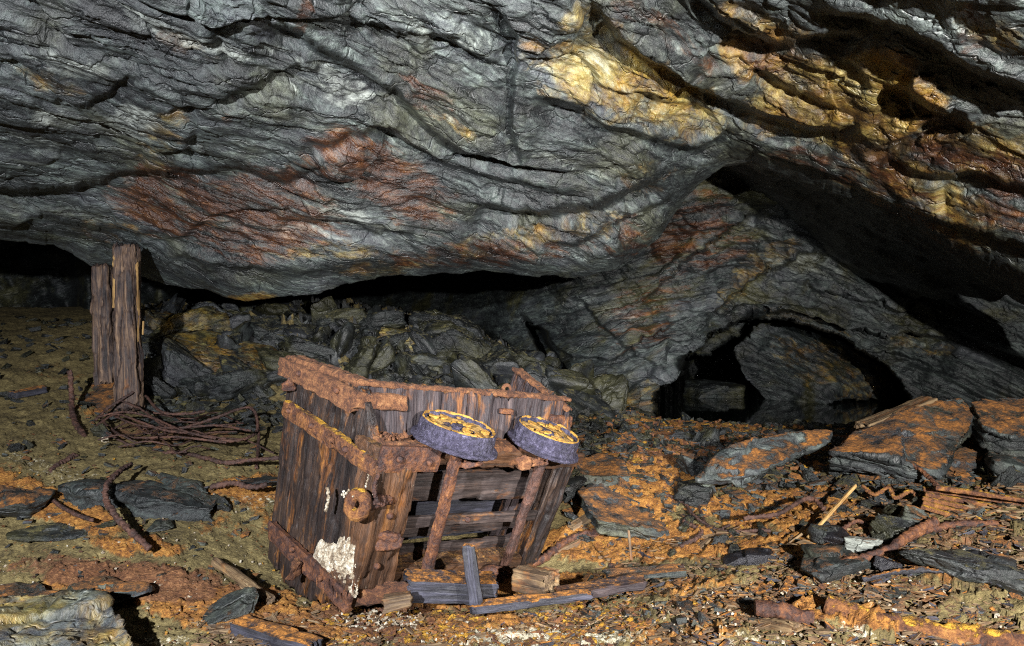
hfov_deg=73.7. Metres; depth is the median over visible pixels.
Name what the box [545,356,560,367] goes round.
rock
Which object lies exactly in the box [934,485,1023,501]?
wooden plank
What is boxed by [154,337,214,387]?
rock
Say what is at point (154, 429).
iron strand
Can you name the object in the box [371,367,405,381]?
rock
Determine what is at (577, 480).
flat rock
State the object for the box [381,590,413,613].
timber block
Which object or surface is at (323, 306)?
rock
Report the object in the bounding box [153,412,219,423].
iron strand
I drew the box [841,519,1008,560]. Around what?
pole
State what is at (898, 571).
bark strip
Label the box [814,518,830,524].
rock
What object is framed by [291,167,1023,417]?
cave wall
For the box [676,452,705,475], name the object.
rock
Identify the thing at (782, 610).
pipe
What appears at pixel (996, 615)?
gravel
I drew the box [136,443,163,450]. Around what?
flat rock
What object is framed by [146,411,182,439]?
iron strand
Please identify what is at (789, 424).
rock
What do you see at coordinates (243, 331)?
rock
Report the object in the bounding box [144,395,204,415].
iron rod
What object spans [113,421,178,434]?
iron strand
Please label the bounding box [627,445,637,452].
rock
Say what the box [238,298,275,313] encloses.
rock
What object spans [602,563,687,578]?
flat rock
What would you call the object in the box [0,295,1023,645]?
ground
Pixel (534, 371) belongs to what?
rock
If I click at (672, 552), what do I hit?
rock
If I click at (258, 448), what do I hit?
iron rod
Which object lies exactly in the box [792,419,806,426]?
rock
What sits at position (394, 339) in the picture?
rock
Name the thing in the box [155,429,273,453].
iron strand
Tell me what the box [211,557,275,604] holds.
wood piece
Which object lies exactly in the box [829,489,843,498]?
rock
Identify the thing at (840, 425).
rock
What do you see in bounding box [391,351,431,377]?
rock
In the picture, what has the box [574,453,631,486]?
flat rock
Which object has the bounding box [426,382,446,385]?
rock
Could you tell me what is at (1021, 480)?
rock
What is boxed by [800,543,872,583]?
rock
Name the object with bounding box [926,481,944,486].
rock
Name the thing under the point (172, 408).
rock
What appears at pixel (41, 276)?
cave wall
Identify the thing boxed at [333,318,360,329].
rock
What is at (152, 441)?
iron strand
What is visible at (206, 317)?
rock
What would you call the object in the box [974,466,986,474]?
rock
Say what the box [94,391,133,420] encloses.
iron rod
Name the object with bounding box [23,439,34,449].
rock
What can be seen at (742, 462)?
flat rock
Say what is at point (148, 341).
rock
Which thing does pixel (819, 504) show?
cable
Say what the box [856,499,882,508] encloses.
rock
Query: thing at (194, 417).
iron strand
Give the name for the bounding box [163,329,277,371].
rock
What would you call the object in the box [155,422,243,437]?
iron strand
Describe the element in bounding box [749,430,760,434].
rock
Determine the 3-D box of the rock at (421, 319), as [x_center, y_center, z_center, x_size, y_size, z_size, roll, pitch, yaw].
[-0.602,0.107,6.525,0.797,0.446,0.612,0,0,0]
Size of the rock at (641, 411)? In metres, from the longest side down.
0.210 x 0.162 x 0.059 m
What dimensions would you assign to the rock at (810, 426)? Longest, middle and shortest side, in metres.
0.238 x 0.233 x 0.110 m
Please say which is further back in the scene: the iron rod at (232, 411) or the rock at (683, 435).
the rock at (683, 435)
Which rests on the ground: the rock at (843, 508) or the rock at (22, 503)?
the rock at (22, 503)
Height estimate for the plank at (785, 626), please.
0.086 m
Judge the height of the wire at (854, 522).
0.081 m
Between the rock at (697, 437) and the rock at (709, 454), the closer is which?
the rock at (709, 454)
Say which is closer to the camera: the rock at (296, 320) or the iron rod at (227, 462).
the iron rod at (227, 462)
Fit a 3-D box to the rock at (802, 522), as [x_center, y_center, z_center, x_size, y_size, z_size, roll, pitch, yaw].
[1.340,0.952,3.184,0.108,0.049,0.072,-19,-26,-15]
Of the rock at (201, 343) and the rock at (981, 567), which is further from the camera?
the rock at (201, 343)
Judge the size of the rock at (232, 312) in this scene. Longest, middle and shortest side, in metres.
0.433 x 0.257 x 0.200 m
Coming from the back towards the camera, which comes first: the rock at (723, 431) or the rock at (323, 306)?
the rock at (323, 306)
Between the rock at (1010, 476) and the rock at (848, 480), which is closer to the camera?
the rock at (1010, 476)
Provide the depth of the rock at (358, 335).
5.84 m
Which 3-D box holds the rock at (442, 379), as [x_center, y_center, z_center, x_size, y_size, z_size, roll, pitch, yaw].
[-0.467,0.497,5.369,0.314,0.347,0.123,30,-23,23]
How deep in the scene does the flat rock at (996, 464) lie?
3.52 m
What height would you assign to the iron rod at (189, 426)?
0.073 m
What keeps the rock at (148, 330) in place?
on the ground
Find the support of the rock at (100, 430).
on the ground
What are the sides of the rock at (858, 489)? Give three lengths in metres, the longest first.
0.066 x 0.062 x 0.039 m
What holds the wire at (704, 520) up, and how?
on the ground
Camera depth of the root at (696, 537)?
3.21 m
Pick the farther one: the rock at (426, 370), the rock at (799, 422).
the rock at (799, 422)
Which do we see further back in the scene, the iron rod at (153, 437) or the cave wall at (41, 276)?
the cave wall at (41, 276)
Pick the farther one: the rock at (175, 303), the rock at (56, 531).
the rock at (175, 303)
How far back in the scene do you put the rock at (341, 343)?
5.62 m
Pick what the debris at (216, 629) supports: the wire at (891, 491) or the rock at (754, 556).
the wire at (891, 491)
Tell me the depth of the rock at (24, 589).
2.58 m
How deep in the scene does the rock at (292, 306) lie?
6.74 m
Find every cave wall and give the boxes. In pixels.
[0,240,223,309]
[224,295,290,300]
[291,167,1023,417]
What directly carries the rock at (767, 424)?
on the ground
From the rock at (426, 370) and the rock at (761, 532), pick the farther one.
the rock at (426, 370)
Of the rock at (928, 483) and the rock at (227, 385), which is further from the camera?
the rock at (227, 385)
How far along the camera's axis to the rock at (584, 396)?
5.50 m
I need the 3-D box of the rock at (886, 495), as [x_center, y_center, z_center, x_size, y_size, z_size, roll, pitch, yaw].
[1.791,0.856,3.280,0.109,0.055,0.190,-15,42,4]
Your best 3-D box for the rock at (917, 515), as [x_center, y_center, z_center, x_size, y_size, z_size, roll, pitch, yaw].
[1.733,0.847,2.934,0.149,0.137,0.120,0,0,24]
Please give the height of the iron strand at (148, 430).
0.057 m
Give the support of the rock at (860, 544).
on the ground
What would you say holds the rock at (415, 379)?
on the rubble at (193, 403)
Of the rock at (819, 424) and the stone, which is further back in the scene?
the rock at (819, 424)
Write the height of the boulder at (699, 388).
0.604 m
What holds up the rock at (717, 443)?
on the ground
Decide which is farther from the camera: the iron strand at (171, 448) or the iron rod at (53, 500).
the iron strand at (171, 448)
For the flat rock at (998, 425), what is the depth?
3.77 m
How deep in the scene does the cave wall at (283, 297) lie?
17.07 m
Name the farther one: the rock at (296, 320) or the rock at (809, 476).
the rock at (296, 320)
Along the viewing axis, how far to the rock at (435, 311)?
6.79 m
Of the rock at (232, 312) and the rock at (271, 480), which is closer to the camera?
the rock at (271, 480)
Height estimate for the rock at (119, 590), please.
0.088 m
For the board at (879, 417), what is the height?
0.185 m
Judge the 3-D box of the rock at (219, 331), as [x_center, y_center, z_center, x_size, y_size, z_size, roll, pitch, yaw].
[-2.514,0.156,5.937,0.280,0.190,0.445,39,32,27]
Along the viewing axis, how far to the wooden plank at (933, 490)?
3.02 m
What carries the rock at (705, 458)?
on the rock at (709, 454)
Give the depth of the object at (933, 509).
2.97 m
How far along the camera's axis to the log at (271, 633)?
2.31 m
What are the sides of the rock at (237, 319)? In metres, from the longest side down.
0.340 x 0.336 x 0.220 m
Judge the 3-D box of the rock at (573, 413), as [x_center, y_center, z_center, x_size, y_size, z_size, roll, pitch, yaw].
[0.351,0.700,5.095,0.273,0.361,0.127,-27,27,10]
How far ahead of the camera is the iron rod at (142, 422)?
4.09 m
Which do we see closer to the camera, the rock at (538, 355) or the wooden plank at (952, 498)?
the wooden plank at (952, 498)
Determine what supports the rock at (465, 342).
on the ground
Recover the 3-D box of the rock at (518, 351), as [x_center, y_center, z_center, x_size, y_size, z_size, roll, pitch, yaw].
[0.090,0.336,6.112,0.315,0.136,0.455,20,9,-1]
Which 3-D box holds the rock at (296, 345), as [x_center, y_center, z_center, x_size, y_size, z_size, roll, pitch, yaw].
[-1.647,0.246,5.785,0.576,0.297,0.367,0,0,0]
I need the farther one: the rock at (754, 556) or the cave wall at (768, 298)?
the cave wall at (768, 298)
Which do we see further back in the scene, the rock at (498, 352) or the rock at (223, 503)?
the rock at (498, 352)
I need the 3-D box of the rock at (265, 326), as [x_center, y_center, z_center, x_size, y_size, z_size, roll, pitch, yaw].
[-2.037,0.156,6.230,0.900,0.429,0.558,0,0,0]
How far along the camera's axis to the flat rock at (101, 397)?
4.69 m
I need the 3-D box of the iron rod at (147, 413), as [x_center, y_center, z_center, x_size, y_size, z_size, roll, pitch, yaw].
[-2.101,0.592,4.184,0.931,0.189,0.072,0,0,27]
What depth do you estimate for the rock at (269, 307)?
6.62 m
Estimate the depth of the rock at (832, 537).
2.91 m
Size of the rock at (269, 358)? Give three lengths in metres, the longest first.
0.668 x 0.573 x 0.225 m
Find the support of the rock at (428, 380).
on the rubble at (193, 403)
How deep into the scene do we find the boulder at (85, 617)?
2.26 m
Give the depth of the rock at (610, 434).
4.56 m
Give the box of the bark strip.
[861,566,1001,586]
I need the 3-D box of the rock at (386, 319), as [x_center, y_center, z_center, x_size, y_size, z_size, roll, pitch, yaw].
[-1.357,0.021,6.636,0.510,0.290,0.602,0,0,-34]
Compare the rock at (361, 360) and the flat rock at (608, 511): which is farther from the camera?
the rock at (361, 360)
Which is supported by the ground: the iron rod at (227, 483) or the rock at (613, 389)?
the iron rod at (227, 483)
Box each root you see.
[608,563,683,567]
[678,519,703,547]
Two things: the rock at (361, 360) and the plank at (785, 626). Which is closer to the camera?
the plank at (785, 626)
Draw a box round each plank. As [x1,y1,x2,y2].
[554,573,647,603]
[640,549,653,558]
[662,596,801,635]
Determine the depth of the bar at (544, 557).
3.36 m
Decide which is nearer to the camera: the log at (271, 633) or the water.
the log at (271, 633)
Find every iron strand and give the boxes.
[98,430,159,443]
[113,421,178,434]
[118,431,236,447]
[120,426,193,435]
[122,426,206,435]
[138,421,211,428]
[143,408,240,422]
[143,438,209,453]
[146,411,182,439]
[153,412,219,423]
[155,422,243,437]
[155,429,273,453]
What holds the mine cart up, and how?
on the ground
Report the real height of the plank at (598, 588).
0.068 m
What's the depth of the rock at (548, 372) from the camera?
5.55 m
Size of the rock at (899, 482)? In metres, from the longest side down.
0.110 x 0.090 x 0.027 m
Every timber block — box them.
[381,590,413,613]
[403,568,498,604]
[511,565,559,594]
[567,514,590,531]
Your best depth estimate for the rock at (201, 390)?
4.92 m
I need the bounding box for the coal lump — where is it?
[873,555,904,575]
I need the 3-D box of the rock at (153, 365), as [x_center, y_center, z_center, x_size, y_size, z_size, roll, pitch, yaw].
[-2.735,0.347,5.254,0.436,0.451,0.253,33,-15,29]
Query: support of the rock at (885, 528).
on the ground
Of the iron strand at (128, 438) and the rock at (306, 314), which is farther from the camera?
the rock at (306, 314)
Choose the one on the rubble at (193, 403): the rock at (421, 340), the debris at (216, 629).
the rock at (421, 340)
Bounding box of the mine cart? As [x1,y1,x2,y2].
[267,355,584,613]
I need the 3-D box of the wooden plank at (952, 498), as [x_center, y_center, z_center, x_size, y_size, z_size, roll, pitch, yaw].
[2.085,0.798,2.990,0.485,0.075,0.033,0,0,22]
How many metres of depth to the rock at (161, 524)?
3.03 m
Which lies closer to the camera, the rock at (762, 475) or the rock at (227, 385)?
the rock at (762, 475)
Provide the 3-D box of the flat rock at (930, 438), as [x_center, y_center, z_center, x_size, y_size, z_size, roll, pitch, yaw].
[2.246,0.671,3.880,1.132,0.446,0.542,0,0,-43]
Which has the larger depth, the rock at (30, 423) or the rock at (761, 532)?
the rock at (30, 423)
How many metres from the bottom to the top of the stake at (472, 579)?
0.215 m
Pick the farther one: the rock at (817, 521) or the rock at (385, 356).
the rock at (385, 356)
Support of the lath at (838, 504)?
on the rock at (816, 533)
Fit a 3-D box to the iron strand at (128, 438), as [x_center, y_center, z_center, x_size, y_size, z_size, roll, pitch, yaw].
[-2.159,0.660,3.995,0.191,0.058,0.420,0,0,35]
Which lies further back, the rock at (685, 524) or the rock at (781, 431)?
the rock at (781, 431)
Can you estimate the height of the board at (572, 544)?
0.104 m
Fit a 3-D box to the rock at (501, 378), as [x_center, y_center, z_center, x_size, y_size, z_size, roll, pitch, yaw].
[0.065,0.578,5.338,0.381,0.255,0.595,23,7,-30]
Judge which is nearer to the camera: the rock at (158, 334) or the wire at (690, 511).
the wire at (690, 511)
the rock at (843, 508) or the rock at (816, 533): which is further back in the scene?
the rock at (843, 508)
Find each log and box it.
[8,385,47,398]
[230,615,323,645]
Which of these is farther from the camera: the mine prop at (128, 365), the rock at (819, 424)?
the rock at (819, 424)
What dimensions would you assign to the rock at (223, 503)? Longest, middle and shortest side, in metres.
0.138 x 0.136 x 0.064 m
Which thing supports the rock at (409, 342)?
on the ground
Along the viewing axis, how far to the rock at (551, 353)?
6.11 m
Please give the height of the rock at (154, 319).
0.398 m
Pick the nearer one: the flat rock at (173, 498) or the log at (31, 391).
the flat rock at (173, 498)
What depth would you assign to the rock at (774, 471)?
3.90 m
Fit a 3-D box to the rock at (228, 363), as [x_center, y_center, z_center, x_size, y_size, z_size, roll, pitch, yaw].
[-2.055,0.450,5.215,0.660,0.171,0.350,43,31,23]
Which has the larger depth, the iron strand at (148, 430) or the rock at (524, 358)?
the rock at (524, 358)
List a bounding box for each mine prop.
[90,262,114,385]
[112,242,145,412]
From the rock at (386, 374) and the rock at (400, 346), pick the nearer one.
the rock at (386, 374)
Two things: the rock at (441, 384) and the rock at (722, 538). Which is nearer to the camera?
the rock at (722, 538)
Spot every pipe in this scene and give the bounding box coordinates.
[754,599,814,625]
[822,594,1023,645]
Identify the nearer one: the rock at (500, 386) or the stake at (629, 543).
the stake at (629, 543)
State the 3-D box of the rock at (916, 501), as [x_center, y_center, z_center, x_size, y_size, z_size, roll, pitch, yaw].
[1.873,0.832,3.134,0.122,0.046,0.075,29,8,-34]
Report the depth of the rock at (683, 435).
4.96 m
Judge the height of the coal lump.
0.094 m
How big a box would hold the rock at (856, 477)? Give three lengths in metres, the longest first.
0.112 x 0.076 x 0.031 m
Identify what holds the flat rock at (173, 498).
on the ground
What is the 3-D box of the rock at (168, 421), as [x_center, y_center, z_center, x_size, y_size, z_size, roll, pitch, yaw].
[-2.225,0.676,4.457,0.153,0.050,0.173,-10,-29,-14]
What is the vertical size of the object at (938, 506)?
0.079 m
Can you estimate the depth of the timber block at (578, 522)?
3.52 m
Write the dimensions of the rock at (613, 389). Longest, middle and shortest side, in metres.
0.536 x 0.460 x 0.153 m
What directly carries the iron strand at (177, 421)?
on the ground
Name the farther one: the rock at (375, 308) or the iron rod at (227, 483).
the rock at (375, 308)
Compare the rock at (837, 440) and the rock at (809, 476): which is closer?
the rock at (809, 476)
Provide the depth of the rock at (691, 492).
3.55 m
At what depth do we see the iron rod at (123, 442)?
3.98 m
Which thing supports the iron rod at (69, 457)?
on the ground
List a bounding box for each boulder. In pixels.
[0,588,138,645]
[682,379,745,397]
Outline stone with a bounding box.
[101,436,108,442]
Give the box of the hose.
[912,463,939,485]
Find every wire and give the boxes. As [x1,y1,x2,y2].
[661,494,770,532]
[698,505,730,531]
[842,519,869,535]
[861,484,919,499]
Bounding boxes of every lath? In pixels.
[469,589,592,614]
[807,484,856,538]
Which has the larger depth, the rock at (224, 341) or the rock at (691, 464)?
the rock at (224, 341)
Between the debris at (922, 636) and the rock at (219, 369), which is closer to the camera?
the debris at (922, 636)
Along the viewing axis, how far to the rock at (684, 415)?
6.29 m
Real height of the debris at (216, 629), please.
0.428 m
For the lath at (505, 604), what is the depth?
2.48 m
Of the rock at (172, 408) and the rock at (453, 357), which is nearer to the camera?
the rock at (172, 408)
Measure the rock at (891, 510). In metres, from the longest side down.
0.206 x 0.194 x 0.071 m
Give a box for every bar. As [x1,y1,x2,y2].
[533,528,598,565]
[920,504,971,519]
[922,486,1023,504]
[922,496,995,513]
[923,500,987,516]
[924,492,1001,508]
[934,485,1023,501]
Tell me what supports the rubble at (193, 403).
on the ground
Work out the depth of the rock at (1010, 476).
3.25 m
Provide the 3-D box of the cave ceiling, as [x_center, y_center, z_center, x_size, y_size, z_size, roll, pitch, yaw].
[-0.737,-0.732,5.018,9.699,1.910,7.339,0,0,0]
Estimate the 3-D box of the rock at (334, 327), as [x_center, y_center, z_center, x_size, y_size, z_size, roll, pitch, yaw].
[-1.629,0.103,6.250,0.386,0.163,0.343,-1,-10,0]
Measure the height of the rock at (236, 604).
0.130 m
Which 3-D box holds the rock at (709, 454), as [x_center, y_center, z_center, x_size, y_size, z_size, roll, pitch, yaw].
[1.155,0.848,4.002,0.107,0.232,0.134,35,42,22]
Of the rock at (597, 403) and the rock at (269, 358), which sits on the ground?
the rock at (597, 403)
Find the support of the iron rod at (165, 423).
on the ground
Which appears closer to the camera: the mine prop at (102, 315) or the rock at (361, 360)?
the mine prop at (102, 315)
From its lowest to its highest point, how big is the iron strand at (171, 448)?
0.043 m
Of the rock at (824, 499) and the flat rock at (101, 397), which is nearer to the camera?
the rock at (824, 499)
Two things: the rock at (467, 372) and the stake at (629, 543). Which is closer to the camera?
the stake at (629, 543)
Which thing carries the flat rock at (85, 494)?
on the ground
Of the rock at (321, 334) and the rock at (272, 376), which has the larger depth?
the rock at (321, 334)
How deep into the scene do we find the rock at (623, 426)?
4.92 m
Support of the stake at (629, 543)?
on the ground
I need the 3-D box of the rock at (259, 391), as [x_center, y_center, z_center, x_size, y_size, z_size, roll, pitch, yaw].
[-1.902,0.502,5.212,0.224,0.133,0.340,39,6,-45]
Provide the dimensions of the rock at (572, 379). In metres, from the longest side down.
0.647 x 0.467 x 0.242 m
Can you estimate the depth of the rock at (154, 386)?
4.85 m
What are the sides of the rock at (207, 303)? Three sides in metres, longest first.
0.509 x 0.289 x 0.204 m
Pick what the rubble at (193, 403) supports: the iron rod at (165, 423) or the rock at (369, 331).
the rock at (369, 331)
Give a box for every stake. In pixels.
[461,543,482,605]
[627,530,632,560]
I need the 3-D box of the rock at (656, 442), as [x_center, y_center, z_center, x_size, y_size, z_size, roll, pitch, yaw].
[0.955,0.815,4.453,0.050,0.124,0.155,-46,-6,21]
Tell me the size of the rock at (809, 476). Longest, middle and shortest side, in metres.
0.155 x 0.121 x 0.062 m
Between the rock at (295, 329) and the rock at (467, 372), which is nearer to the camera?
the rock at (467, 372)
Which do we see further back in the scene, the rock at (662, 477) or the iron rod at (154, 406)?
the iron rod at (154, 406)
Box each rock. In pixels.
[0,485,55,518]
[0,582,57,596]
[6,522,87,542]
[7,442,25,452]
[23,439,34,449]
[26,420,35,425]
[57,478,120,510]
[66,575,154,604]
[75,381,121,420]
[90,423,113,438]
[94,517,122,527]
[111,472,216,522]
[135,403,184,414]
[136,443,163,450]
[141,309,173,329]
[141,314,153,334]
[141,335,162,354]
[143,354,163,380]
[144,375,175,398]
[146,519,173,531]
[149,332,160,337]
[153,306,232,338]
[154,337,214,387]
[157,419,177,426]
[160,292,186,313]
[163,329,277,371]
[178,369,271,400]
[191,301,232,317]
[194,381,210,399]
[202,587,258,624]
[203,494,231,511]
[206,329,224,332]
[215,363,241,372]
[216,333,241,349]
[219,355,256,398]
[221,302,239,311]
[223,309,242,314]
[229,313,253,328]
[230,321,253,343]
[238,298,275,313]
[243,314,287,318]
[243,475,276,485]
[244,317,296,347]
[252,299,289,315]
[253,372,270,397]
[254,346,332,370]
[258,324,288,340]
[266,369,286,381]
[276,300,296,311]
[281,335,334,359]
[284,307,311,319]
[284,324,316,337]
[293,315,303,324]
[306,325,331,343]
[310,296,338,326]
[315,322,341,335]
[316,307,365,326]
[329,322,354,357]
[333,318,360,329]
[343,332,361,356]
[344,336,381,378]
[352,338,359,352]
[357,331,408,348]
[358,310,406,329]
[360,326,379,337]
[365,304,381,313]
[370,337,395,371]
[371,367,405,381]
[377,328,414,351]
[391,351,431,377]
[395,339,409,352]
[406,351,429,375]
[407,374,438,383]
[408,311,485,338]
[408,327,436,354]
[411,327,490,358]
[411,351,453,373]
[419,378,437,384]
[423,320,467,336]
[425,309,445,313]
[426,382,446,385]
[440,373,454,387]
[443,373,453,384]
[450,351,490,376]
[450,353,497,388]
[477,341,520,367]
[490,362,519,378]
[493,373,511,385]
[496,380,510,389]
[512,349,525,353]
[514,352,557,372]
[521,350,544,360]
[524,362,552,390]
[543,364,595,394]
[545,351,556,357]
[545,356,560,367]
[545,368,561,376]
[558,388,615,417]
[562,468,586,502]
[568,404,578,422]
[569,359,594,380]
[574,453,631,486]
[575,390,590,406]
[577,483,669,540]
[590,373,628,411]
[594,388,601,397]
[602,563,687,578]
[603,432,621,437]
[618,420,629,432]
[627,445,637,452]
[633,407,652,415]
[635,433,652,441]
[652,437,662,447]
[658,473,670,485]
[667,548,676,556]
[668,431,693,439]
[673,479,713,507]
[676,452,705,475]
[678,514,694,531]
[680,411,691,419]
[691,430,703,441]
[694,429,832,486]
[698,427,719,447]
[700,456,707,461]
[705,440,725,447]
[706,451,714,461]
[711,534,729,544]
[719,427,726,435]
[722,547,776,566]
[728,543,740,553]
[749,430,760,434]
[756,521,767,536]
[758,472,766,478]
[763,422,779,426]
[767,468,780,475]
[777,429,796,433]
[784,420,794,427]
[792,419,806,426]
[795,519,808,529]
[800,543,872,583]
[801,469,818,481]
[806,524,838,543]
[807,423,832,430]
[811,421,827,428]
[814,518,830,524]
[822,496,828,503]
[822,525,849,544]
[826,465,839,477]
[827,398,973,485]
[829,436,842,445]
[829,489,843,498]
[833,475,858,486]
[836,505,853,513]
[837,423,847,427]
[843,536,882,552]
[851,473,860,481]
[855,486,864,493]
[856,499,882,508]
[868,514,914,543]
[874,484,895,504]
[881,504,902,516]
[896,480,906,484]
[897,504,930,524]
[897,548,1023,595]
[911,496,922,505]
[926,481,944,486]
[945,434,987,475]
[970,397,1023,456]
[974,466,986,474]
[984,451,1023,476]
[990,465,1022,489]
[1018,471,1023,482]
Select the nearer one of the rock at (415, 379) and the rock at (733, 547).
the rock at (733, 547)
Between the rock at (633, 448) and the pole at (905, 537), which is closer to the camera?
the pole at (905, 537)
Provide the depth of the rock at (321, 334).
5.87 m
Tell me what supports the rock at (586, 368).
on the rubble at (193, 403)
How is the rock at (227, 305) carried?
on the rubble at (193, 403)
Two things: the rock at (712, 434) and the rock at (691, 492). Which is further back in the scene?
the rock at (712, 434)
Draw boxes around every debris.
[186,483,1023,645]
[481,514,1023,645]
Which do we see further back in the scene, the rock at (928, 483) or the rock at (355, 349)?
the rock at (355, 349)
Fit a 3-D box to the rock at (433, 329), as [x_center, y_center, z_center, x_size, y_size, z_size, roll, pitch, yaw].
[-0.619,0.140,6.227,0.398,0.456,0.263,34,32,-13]
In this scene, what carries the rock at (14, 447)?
on the ground
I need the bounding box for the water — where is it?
[654,370,908,424]
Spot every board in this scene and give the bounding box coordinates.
[554,527,594,555]
[854,396,937,429]
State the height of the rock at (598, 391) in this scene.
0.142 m
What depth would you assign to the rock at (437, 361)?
5.58 m
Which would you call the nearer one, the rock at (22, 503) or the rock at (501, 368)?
the rock at (22, 503)
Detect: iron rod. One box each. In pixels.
[40,452,78,476]
[50,497,94,521]
[66,369,86,436]
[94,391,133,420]
[96,411,215,439]
[96,413,199,433]
[98,415,226,443]
[101,462,152,551]
[106,432,166,453]
[113,416,251,431]
[121,400,226,439]
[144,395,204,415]
[166,450,278,464]
[187,406,259,442]
[209,480,266,489]
[255,414,260,468]
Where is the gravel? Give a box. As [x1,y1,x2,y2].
[0,480,1023,645]
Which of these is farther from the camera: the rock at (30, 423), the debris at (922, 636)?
the rock at (30, 423)
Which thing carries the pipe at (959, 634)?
on the ground
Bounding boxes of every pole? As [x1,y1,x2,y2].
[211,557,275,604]
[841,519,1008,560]
[892,516,939,546]
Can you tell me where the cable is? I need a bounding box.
[743,496,825,520]
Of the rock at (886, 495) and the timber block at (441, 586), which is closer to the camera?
the timber block at (441, 586)
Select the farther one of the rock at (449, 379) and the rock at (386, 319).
the rock at (386, 319)
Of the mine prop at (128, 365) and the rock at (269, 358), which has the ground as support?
the mine prop at (128, 365)
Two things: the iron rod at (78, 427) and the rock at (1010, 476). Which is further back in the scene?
the iron rod at (78, 427)
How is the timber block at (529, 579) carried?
on the ground
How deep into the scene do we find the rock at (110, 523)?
3.00 m
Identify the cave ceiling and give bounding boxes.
[0,0,1023,304]
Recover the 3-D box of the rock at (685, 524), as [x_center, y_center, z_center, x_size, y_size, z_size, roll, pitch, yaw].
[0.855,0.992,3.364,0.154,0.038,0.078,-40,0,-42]
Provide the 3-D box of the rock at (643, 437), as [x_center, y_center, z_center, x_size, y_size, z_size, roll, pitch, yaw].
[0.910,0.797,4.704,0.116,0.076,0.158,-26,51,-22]
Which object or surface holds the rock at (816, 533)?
on the debris at (216, 629)
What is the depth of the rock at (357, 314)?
6.44 m
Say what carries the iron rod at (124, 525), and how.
on the flat rock at (173, 498)
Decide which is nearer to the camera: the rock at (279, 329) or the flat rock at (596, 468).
the flat rock at (596, 468)
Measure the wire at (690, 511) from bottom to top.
0.102 m

